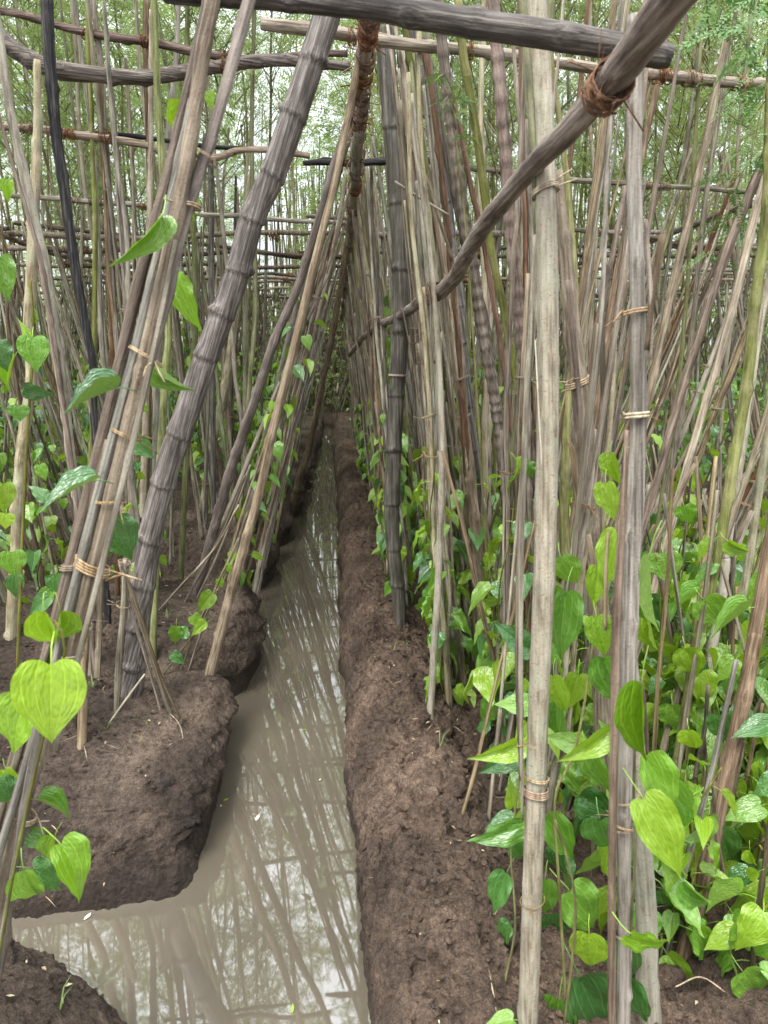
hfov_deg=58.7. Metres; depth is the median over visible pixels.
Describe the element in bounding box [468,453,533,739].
betel vine
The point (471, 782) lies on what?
wooden stick
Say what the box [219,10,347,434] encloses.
feathery tree
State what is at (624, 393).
stalk bundle
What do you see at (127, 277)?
stalk bundle
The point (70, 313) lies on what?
stalk bundle
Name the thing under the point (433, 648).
wooden pole
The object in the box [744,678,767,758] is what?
betel vine
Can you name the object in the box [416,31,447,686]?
stalk bundle
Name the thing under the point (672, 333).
stalk bundle
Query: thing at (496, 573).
betel vine
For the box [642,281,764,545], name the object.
stalk bundle
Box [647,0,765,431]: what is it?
feathery tree
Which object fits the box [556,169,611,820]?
brown pole
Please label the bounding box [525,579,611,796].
betel vine
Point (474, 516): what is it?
wooden pole
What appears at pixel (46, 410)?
betel vine
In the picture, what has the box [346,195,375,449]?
stalk bundle
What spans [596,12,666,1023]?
split pole
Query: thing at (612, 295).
wooden stick
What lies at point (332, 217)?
rail
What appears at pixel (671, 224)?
stalk bundle
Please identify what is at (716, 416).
stalk bundle
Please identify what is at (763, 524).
betel vine
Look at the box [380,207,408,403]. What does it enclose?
stalk bundle
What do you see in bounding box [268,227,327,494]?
stalk bundle
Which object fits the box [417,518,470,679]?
betel vine
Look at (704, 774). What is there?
betel vine
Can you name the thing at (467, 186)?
feathery tree
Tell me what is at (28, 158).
feathery tree
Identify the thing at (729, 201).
feathery tree
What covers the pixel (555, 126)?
feathery tree
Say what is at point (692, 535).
betel vine
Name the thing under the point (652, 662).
betel vine
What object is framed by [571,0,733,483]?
feathery tree
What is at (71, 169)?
feathery tree
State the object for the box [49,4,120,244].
feathery tree
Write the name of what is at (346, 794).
leaf litter
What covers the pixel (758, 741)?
betel vine
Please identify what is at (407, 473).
stalk bundle
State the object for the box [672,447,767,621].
stalk bundle
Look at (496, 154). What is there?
feathery tree
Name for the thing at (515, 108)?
feathery tree
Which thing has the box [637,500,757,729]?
betel vine
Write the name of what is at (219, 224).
stalk bundle
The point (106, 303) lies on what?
feathery tree
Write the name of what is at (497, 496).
betel vine
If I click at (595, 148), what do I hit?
feathery tree
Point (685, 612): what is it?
betel vine
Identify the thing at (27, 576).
stalk bundle
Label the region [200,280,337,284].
rail
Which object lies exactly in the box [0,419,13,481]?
betel vine
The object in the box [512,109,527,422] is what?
stalk bundle
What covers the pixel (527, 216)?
stalk bundle
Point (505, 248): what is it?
rail
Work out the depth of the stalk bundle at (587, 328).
2.58 m
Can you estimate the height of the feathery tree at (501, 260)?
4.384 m
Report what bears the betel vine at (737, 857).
on the ground at (144, 839)
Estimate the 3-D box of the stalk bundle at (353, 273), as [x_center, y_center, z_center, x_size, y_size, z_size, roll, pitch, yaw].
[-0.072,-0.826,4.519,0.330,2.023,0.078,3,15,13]
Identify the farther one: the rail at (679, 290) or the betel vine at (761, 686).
the rail at (679, 290)
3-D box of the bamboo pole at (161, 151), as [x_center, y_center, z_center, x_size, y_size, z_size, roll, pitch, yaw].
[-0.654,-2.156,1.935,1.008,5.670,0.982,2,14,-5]
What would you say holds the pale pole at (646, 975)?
on the ground at (144, 839)
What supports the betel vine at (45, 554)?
on the ground at (144, 839)
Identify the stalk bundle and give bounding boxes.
[0,0,255,984]
[0,225,85,465]
[0,305,70,563]
[0,472,33,580]
[0,509,32,582]
[0,567,7,580]
[0,574,6,602]
[1,293,81,491]
[2,226,20,479]
[2,297,82,490]
[11,222,19,438]
[40,188,124,489]
[41,186,105,395]
[48,171,108,352]
[48,272,55,473]
[53,283,124,498]
[60,206,78,424]
[77,244,152,427]
[80,306,91,431]
[85,0,141,497]
[102,2,140,542]
[123,58,151,477]
[138,232,199,450]
[153,142,206,539]
[158,465,250,670]
[161,336,193,453]
[164,329,174,566]
[171,341,176,369]
[180,230,216,512]
[181,324,187,367]
[198,131,211,524]
[205,173,235,478]
[209,128,229,432]
[217,209,241,422]
[220,182,351,581]
[224,187,238,469]
[229,176,237,446]
[231,142,350,566]
[240,309,249,448]
[244,247,325,580]
[250,235,339,483]
[252,169,347,596]
[255,154,329,585]
[264,187,347,519]
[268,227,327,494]
[274,220,344,542]
[281,201,337,441]
[285,249,338,492]
[291,268,339,470]
[293,259,340,449]
[307,282,332,387]
[315,235,343,341]
[316,299,324,339]
[338,261,353,395]
[339,237,362,460]
[341,312,353,441]
[343,220,372,425]
[344,276,365,460]
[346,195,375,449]
[346,281,367,481]
[347,256,375,508]
[347,303,358,448]
[347,324,357,448]
[348,199,382,511]
[348,335,355,442]
[349,260,370,473]
[349,277,355,372]
[350,252,359,315]
[351,155,388,574]
[351,312,363,407]
[353,240,380,477]
[353,296,364,469]
[354,227,371,358]
[354,244,380,523]
[356,201,410,586]
[356,217,371,343]
[357,183,413,605]
[357,215,413,583]
[357,243,369,363]
[358,320,372,488]
[359,194,387,573]
[360,189,367,292]
[362,168,420,512]
[365,152,408,592]
[366,344,382,504]
[369,136,421,477]
[376,199,408,483]
[380,106,420,457]
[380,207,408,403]
[381,142,423,518]
[381,174,416,526]
[384,192,419,529]
[386,24,445,445]
[393,76,425,489]
[394,145,453,260]
[396,50,406,152]
[396,99,466,686]
[397,68,431,559]
[402,53,454,679]
[406,72,454,708]
[409,55,437,279]
[409,315,431,571]
[410,269,420,449]
[411,93,434,517]
[411,357,420,440]
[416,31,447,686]
[422,85,473,661]
[423,53,494,667]
[425,32,468,630]
[456,176,477,443]
[457,183,467,247]
[458,156,512,452]
[476,217,502,444]
[480,146,529,526]
[491,203,520,512]
[495,0,554,655]
[495,47,529,743]
[497,227,585,495]
[507,132,528,452]
[511,0,535,678]
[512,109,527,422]
[515,0,542,820]
[533,200,573,376]
[534,0,589,401]
[543,0,648,862]
[555,0,630,585]
[557,189,661,509]
[558,202,646,487]
[559,219,616,370]
[559,287,566,370]
[565,279,606,876]
[569,144,701,506]
[569,159,727,540]
[571,148,691,489]
[571,210,645,414]
[577,11,688,658]
[606,169,743,526]
[608,208,629,435]
[608,208,629,453]
[609,154,761,521]
[611,170,738,480]
[641,211,760,551]
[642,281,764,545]
[643,219,695,495]
[647,366,658,478]
[649,251,708,414]
[653,278,685,399]
[654,212,705,524]
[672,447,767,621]
[672,461,767,661]
[676,265,750,464]
[700,310,748,475]
[703,192,734,441]
[717,150,767,527]
[724,150,767,514]
[740,511,767,625]
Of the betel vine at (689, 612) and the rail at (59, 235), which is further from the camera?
the rail at (59, 235)
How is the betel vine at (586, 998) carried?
on the ground at (144, 839)
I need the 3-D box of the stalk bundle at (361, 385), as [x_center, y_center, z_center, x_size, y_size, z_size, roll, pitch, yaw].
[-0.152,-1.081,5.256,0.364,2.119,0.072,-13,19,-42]
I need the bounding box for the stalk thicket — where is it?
[0,52,767,441]
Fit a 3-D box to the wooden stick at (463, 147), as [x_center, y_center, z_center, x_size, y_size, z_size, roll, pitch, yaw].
[0.418,-0.373,2.421,0.590,2.252,0.029,-7,16,-25]
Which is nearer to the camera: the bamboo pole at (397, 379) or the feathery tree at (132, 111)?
the bamboo pole at (397, 379)
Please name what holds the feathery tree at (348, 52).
on the ground at (144, 839)
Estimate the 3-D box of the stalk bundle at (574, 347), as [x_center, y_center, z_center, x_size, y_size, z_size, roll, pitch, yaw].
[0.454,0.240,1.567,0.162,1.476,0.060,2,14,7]
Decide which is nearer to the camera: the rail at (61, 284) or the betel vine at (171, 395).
the betel vine at (171, 395)
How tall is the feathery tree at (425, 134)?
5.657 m
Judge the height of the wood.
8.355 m
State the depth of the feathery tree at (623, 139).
6.84 m
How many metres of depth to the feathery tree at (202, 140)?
7.72 m
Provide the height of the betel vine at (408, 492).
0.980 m
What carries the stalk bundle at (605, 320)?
on the ground at (144, 839)
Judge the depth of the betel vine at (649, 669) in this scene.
2.14 m
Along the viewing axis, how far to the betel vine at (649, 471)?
3.29 m
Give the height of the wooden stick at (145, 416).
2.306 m
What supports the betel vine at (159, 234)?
attached to the stalk bundle at (84, 568)
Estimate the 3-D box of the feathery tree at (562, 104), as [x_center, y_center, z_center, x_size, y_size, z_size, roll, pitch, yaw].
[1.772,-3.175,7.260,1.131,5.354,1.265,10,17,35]
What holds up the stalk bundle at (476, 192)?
on the ground at (144, 839)
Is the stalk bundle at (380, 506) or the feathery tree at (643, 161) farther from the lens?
the feathery tree at (643, 161)
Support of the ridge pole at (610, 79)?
attached to the beam
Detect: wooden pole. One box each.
[0,16,92,675]
[3,59,43,640]
[76,625,90,749]
[190,22,380,595]
[199,174,250,511]
[205,42,360,675]
[242,79,368,519]
[254,167,342,533]
[393,26,444,719]
[406,66,485,638]
[421,37,511,560]
[454,0,533,519]
[506,0,618,774]
[561,159,762,810]
[581,36,727,665]
[637,174,762,657]
[672,44,767,768]
[675,513,767,959]
[695,265,767,756]
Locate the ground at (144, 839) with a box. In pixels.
[0,349,767,1023]
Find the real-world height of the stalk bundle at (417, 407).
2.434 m
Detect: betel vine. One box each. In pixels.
[0,175,60,668]
[0,195,57,574]
[0,292,63,574]
[0,391,59,573]
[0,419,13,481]
[0,449,33,577]
[0,530,31,603]
[0,538,7,550]
[0,592,90,955]
[3,385,70,560]
[5,299,49,607]
[5,512,37,582]
[21,220,122,575]
[22,301,73,559]
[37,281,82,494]
[39,90,214,562]
[39,367,60,471]
[40,362,65,466]
[40,396,67,466]
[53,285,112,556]
[53,427,83,490]
[72,358,98,449]
[123,403,160,576]
[128,456,150,566]
[135,428,167,581]
[162,561,231,673]
[167,362,181,476]
[169,373,183,468]
[181,320,199,450]
[184,362,198,459]
[185,344,209,512]
[218,361,238,467]
[220,297,309,578]
[225,281,327,585]
[237,351,252,464]
[238,365,257,462]
[241,481,269,586]
[248,408,266,512]
[251,419,292,572]
[253,346,269,455]
[261,428,299,543]
[266,476,284,517]
[272,363,277,377]
[273,349,280,377]
[353,405,357,448]
[353,408,364,474]
[357,423,365,465]
[358,401,367,479]
[366,410,379,477]
[367,439,383,513]
[367,442,377,522]
[369,414,415,595]
[369,421,408,567]
[372,426,423,559]
[374,436,413,580]
[375,325,392,496]
[375,447,408,550]
[376,493,408,586]
[377,417,412,605]
[383,288,404,469]
[403,410,413,527]
[405,443,418,543]
[408,413,421,526]
[408,416,422,549]
[410,456,469,666]
[412,479,463,631]
[413,445,468,703]
[413,449,452,584]
[414,538,471,705]
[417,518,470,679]
[418,500,466,652]
[418,537,431,623]
[419,495,446,584]
[419,539,425,550]
[427,567,475,707]
[440,450,527,749]
[446,403,479,660]
[446,455,497,620]
[466,621,530,984]
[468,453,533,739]
[469,398,535,619]
[470,360,483,394]
[471,545,501,620]
[471,579,514,748]
[472,363,491,436]
[474,480,514,722]
[476,497,511,722]
[480,399,503,525]
[487,644,641,1023]
[490,563,527,676]
[491,377,503,554]
[492,362,502,500]
[492,509,502,567]
[498,550,526,629]
[499,417,535,762]
[502,650,548,790]
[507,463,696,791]
[515,659,586,889]
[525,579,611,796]
[548,442,619,1021]
[556,492,573,586]
[556,610,611,820]
[557,501,570,578]
[558,376,563,490]
[558,485,581,661]
[574,766,632,876]
[575,534,704,983]
[577,573,592,734]
[577,586,593,733]
[577,641,583,706]
[594,429,613,582]
[598,520,710,1021]
[608,482,658,595]
[609,484,650,612]
[610,400,654,480]
[616,679,685,882]
[628,403,662,470]
[628,454,692,699]
[631,469,673,877]
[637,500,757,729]
[638,584,678,667]
[638,660,659,748]
[639,524,671,702]
[643,448,683,553]
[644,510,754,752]
[646,451,664,548]
[649,493,723,764]
[650,444,697,642]
[650,528,697,764]
[651,503,707,631]
[652,581,703,672]
[656,449,697,690]
[656,659,738,959]
[658,456,722,779]
[661,411,722,536]
[661,630,767,997]
[671,456,729,712]
[676,401,737,571]
[677,490,719,793]
[680,684,711,819]
[682,781,754,956]
[683,456,727,571]
[683,740,764,884]
[685,399,714,504]
[686,602,709,636]
[686,737,731,859]
[687,646,767,790]
[688,446,746,581]
[688,495,712,538]
[695,437,736,560]
[695,488,706,527]
[695,643,728,748]
[699,389,714,466]
[700,586,738,760]
[702,494,758,767]
[705,523,748,714]
[705,821,767,979]
[707,499,748,673]
[712,478,767,553]
[727,520,766,644]
[728,880,767,913]
[731,756,767,879]
[732,703,766,862]
[735,689,767,829]
[740,663,767,775]
[741,838,762,862]
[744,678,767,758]
[745,398,765,484]
[745,476,766,619]
[751,744,760,764]
[757,604,767,675]
[762,616,767,648]
[764,612,767,635]
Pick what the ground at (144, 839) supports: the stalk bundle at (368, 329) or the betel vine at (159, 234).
the stalk bundle at (368, 329)
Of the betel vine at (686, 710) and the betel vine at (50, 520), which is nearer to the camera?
the betel vine at (686, 710)
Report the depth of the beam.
0.98 m
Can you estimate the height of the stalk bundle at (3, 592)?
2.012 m
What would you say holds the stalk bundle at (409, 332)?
on the ground at (144, 839)
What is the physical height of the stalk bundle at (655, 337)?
2.264 m
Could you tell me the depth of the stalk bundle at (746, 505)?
2.63 m
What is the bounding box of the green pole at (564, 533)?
[551,51,578,658]
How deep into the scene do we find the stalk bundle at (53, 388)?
3.99 m
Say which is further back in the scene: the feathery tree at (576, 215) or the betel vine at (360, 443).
the feathery tree at (576, 215)
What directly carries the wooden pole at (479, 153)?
on the ground at (144, 839)
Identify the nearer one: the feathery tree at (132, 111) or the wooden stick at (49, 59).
the wooden stick at (49, 59)
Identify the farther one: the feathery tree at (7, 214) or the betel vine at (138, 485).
the feathery tree at (7, 214)
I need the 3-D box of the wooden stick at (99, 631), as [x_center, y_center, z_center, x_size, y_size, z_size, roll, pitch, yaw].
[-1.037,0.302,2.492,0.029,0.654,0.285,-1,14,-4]
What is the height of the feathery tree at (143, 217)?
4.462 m
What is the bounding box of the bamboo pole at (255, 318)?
[237,10,257,535]
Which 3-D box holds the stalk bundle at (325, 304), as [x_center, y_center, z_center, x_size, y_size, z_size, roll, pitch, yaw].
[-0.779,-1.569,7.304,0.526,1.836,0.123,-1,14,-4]
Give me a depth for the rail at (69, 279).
6.54 m
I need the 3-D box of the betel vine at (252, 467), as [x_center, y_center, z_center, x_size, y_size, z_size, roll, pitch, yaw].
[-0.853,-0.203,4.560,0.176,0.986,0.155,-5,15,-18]
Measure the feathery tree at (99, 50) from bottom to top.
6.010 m
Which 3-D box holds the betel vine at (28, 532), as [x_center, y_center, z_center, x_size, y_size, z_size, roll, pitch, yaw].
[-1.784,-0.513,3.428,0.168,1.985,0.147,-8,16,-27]
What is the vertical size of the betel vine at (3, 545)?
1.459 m
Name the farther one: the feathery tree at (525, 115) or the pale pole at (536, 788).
the feathery tree at (525, 115)
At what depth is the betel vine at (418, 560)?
2.81 m
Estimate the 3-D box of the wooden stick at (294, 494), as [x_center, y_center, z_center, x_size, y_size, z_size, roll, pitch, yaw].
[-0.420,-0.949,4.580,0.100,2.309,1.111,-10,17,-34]
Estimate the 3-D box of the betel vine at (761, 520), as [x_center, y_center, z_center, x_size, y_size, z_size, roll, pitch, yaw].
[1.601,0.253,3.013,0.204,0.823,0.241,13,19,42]
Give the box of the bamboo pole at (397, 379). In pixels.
[376,25,410,627]
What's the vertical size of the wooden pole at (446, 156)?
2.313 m
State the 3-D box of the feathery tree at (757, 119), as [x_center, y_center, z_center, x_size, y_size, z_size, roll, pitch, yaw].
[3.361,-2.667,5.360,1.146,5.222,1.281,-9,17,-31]
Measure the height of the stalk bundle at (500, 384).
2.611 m
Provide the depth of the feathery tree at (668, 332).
5.04 m
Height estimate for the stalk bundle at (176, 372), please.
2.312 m
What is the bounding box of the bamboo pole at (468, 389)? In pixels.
[408,30,497,606]
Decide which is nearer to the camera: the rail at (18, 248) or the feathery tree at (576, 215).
the rail at (18, 248)
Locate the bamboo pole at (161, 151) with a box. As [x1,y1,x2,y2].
[149,0,171,663]
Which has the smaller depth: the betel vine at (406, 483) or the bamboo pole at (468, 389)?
the bamboo pole at (468, 389)
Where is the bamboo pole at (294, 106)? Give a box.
[121,15,339,698]
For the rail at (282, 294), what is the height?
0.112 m
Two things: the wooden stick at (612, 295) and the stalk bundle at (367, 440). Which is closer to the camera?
the wooden stick at (612, 295)
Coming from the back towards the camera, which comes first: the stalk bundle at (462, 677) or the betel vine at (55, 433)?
the betel vine at (55, 433)
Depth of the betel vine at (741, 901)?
1.55 m
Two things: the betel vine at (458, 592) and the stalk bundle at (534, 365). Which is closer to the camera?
the betel vine at (458, 592)
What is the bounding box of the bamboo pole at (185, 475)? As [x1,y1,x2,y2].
[178,6,198,578]
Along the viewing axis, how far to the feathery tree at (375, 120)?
6.87 m
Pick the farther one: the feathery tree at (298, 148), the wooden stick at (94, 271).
the feathery tree at (298, 148)
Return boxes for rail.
[0,6,347,59]
[0,113,309,161]
[0,244,65,247]
[0,246,26,250]
[2,26,349,87]
[3,226,10,230]
[5,230,345,241]
[10,192,345,225]
[14,221,341,258]
[16,263,91,268]
[20,274,105,279]
[20,277,105,283]
[21,280,104,286]
[46,245,340,261]
[56,259,340,269]
[77,130,242,149]
[102,273,338,282]
[131,271,338,278]
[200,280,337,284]
[200,286,336,291]
[201,295,335,298]
[214,292,290,295]
[260,16,765,100]
[303,156,429,177]
[306,214,346,219]
[349,277,560,286]
[375,227,664,237]
[380,244,617,252]
[380,248,616,261]
[463,164,757,199]
[559,272,746,279]
[559,292,706,301]
[574,228,756,251]
[578,264,749,274]
[615,261,766,272]
[650,251,755,261]
[657,287,730,291]
[667,240,756,250]
[703,278,764,281]
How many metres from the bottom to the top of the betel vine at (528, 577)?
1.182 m
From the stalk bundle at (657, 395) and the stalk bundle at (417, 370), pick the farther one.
the stalk bundle at (657, 395)
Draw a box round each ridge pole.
[3,232,120,270]
[336,20,389,332]
[347,0,697,356]
[503,200,753,287]
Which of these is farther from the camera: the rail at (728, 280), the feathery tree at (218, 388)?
the rail at (728, 280)
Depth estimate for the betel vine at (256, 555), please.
3.44 m
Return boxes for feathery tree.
[0,0,82,460]
[0,0,84,326]
[0,0,88,422]
[0,0,96,462]
[0,0,123,452]
[0,0,134,411]
[0,17,29,455]
[0,65,30,310]
[0,78,22,388]
[1,0,158,423]
[7,0,85,468]
[13,0,156,321]
[14,0,154,315]
[21,5,100,402]
[25,0,158,294]
[28,0,132,287]
[30,81,139,333]
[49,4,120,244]
[53,0,182,420]
[58,0,166,442]
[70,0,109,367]
[73,0,128,574]
[90,0,132,595]
[93,84,160,367]
[99,0,236,522]
[102,0,229,451]
[103,0,259,457]
[119,0,236,416]
[121,1,232,485]
[121,32,230,223]
[126,6,331,494]
[129,86,207,357]
[130,7,275,297]
[131,8,303,392]
[132,34,232,248]
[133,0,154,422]
[159,6,305,490]
[166,5,243,374]
[213,10,282,335]
[218,10,302,330]
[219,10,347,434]
[223,12,348,321]
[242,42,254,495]
[259,13,343,325]
[302,57,389,229]
[303,15,403,470]
[307,15,379,158]
[313,19,396,223]
[316,22,402,226]
[319,18,437,277]
[322,0,517,262]
[339,3,449,499]
[366,0,518,356]
[372,31,468,365]
[373,0,557,284]
[374,4,515,422]
[405,0,609,547]
[422,72,490,619]
[423,32,426,144]
[427,4,494,164]
[434,0,516,339]
[438,0,706,370]
[445,0,655,499]
[448,0,573,422]
[451,0,517,299]
[453,3,512,431]
[467,0,566,376]
[467,77,517,363]
[469,0,575,401]
[474,3,518,352]
[477,0,488,554]
[484,0,583,175]
[487,77,571,335]
[489,1,630,219]
[500,1,603,222]
[513,0,618,399]
[513,0,664,367]
[554,0,650,402]
[554,78,583,211]
[555,0,619,353]
[555,78,617,360]
[556,0,618,489]
[567,0,737,274]
[570,0,647,363]
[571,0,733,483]
[576,0,767,552]
[578,0,763,420]
[579,3,692,306]
[581,114,623,289]
[587,0,670,404]
[598,82,694,251]
[605,1,682,420]
[614,86,685,389]
[616,2,746,460]
[622,2,718,355]
[634,0,767,355]
[634,1,763,372]
[642,38,722,399]
[645,0,762,488]
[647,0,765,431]
[649,0,745,451]
[664,0,767,432]
[678,0,767,644]
[680,0,767,511]
[680,7,759,423]
[688,34,765,411]
[691,3,766,457]
[693,100,756,333]
[705,0,767,121]
[708,60,766,498]
[734,30,766,234]
[741,0,767,159]
[742,4,767,119]
[743,120,767,470]
[745,30,767,158]
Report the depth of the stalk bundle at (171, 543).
3.74 m
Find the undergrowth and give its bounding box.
[0,358,767,492]
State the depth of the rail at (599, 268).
6.28 m
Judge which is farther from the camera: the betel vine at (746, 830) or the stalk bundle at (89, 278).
the stalk bundle at (89, 278)
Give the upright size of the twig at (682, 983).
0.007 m
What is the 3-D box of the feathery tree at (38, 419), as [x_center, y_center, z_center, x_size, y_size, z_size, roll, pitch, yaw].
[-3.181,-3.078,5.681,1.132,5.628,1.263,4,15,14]
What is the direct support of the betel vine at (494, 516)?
on the ground at (144, 839)
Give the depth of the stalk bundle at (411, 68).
2.26 m
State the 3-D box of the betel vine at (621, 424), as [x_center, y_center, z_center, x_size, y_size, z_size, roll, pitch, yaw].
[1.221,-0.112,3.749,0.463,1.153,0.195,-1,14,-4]
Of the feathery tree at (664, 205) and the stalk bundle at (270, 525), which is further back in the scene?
the feathery tree at (664, 205)
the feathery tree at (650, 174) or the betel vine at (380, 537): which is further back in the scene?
the feathery tree at (650, 174)
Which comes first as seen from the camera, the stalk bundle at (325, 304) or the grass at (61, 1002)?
the grass at (61, 1002)
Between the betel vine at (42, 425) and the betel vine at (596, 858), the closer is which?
the betel vine at (596, 858)
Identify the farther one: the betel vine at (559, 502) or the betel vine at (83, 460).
the betel vine at (83, 460)
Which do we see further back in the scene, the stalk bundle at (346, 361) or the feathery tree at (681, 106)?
the stalk bundle at (346, 361)
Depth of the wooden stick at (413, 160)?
2.28 m
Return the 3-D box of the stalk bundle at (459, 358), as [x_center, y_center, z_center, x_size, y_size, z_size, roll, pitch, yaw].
[0.282,-0.392,2.451,0.355,2.233,0.105,-8,16,-28]
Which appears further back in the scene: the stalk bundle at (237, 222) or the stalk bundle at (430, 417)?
the stalk bundle at (237, 222)
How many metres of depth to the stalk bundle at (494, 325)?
5.00 m
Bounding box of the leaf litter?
[6,490,697,1023]
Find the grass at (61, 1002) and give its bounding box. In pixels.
[59,525,447,1009]
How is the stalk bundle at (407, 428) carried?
on the ground at (144, 839)
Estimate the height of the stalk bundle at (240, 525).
1.776 m
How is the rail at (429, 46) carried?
attached to the wooden pole at (672, 285)
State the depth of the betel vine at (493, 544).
2.26 m
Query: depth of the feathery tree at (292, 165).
6.43 m
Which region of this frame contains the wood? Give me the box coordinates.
[0,0,767,417]
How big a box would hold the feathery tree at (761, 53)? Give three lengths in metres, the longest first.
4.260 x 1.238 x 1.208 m
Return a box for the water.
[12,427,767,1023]
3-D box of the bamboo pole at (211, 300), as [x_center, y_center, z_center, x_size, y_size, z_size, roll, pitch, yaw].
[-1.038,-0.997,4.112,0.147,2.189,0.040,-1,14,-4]
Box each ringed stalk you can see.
[433,0,525,625]
[487,0,554,672]
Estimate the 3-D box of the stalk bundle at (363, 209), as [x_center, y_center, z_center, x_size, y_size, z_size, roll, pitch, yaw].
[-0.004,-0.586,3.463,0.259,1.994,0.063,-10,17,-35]
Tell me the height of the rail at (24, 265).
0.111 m
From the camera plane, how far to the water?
1.82 m
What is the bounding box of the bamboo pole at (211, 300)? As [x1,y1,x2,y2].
[208,162,215,513]
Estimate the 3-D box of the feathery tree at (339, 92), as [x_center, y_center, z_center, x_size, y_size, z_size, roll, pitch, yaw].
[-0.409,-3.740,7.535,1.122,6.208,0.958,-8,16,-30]
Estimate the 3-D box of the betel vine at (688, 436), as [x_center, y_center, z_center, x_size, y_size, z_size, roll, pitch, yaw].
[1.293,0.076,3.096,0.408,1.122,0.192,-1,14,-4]
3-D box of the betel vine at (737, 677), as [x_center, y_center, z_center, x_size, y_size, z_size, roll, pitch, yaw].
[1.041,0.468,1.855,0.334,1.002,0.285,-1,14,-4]
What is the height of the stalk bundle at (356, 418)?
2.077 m
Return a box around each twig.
[109,674,145,723]
[170,714,182,738]
[675,976,724,991]
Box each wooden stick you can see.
[0,114,94,673]
[40,0,111,626]
[85,14,98,465]
[94,579,103,677]
[99,83,119,595]
[107,86,136,562]
[139,9,153,524]
[142,0,152,498]
[152,5,180,473]
[290,233,348,507]
[400,50,446,505]
[402,28,463,633]
[436,40,513,435]
[461,148,624,815]
[487,0,564,820]
[498,12,623,791]
[569,79,652,543]
[577,37,668,546]
[655,35,702,534]
[659,399,767,752]
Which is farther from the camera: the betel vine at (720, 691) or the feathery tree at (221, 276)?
the feathery tree at (221, 276)
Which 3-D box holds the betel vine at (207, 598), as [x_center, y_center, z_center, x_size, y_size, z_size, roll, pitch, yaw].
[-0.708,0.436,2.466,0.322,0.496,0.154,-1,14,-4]
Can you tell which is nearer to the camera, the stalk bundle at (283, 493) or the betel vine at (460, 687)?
the betel vine at (460, 687)
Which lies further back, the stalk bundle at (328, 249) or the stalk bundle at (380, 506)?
the stalk bundle at (328, 249)
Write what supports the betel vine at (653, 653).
on the ground at (144, 839)
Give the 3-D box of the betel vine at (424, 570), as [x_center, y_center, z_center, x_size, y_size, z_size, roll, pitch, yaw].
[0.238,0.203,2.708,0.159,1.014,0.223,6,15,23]
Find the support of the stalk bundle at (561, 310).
on the ground at (144, 839)
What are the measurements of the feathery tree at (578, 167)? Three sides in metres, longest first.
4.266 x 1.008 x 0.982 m
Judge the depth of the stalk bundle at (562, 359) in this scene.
5.05 m
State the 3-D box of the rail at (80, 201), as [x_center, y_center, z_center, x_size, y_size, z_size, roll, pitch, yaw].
[-1.054,-1.606,3.584,1.714,0.153,0.107,-2,14,-7]
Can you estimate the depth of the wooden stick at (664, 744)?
1.88 m
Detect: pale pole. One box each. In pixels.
[517,0,576,1023]
[631,656,661,1023]
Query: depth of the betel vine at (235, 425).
5.82 m
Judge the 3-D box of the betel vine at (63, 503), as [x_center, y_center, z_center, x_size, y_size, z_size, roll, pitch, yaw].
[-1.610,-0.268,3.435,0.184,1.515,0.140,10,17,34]
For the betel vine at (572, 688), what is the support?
on the ground at (144, 839)
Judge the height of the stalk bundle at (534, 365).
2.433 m
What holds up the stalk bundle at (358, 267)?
on the ground at (144, 839)
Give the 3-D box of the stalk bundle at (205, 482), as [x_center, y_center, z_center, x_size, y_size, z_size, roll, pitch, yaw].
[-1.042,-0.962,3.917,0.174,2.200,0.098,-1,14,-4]
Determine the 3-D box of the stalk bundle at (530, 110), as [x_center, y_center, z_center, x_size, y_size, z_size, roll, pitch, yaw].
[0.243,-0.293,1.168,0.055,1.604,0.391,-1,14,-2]
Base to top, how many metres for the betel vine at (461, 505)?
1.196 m
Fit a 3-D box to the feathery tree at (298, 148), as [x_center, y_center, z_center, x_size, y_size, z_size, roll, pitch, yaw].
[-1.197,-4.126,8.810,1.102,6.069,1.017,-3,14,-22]
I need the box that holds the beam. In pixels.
[163,0,674,68]
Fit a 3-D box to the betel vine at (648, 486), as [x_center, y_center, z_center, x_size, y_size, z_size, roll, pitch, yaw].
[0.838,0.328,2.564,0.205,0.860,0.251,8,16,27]
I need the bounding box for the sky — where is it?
[0,0,767,346]
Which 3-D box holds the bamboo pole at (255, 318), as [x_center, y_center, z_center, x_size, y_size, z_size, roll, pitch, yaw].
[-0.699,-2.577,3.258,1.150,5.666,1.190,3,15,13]
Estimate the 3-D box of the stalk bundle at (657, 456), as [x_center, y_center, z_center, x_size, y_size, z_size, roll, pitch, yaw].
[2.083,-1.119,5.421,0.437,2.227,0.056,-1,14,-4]
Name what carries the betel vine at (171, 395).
on the ground at (144, 839)
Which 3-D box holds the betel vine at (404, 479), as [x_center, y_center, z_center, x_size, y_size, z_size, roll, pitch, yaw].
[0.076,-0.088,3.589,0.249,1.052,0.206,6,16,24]
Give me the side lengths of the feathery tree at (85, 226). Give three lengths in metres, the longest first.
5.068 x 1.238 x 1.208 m
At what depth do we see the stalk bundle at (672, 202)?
3.92 m
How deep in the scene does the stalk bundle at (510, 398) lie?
4.00 m

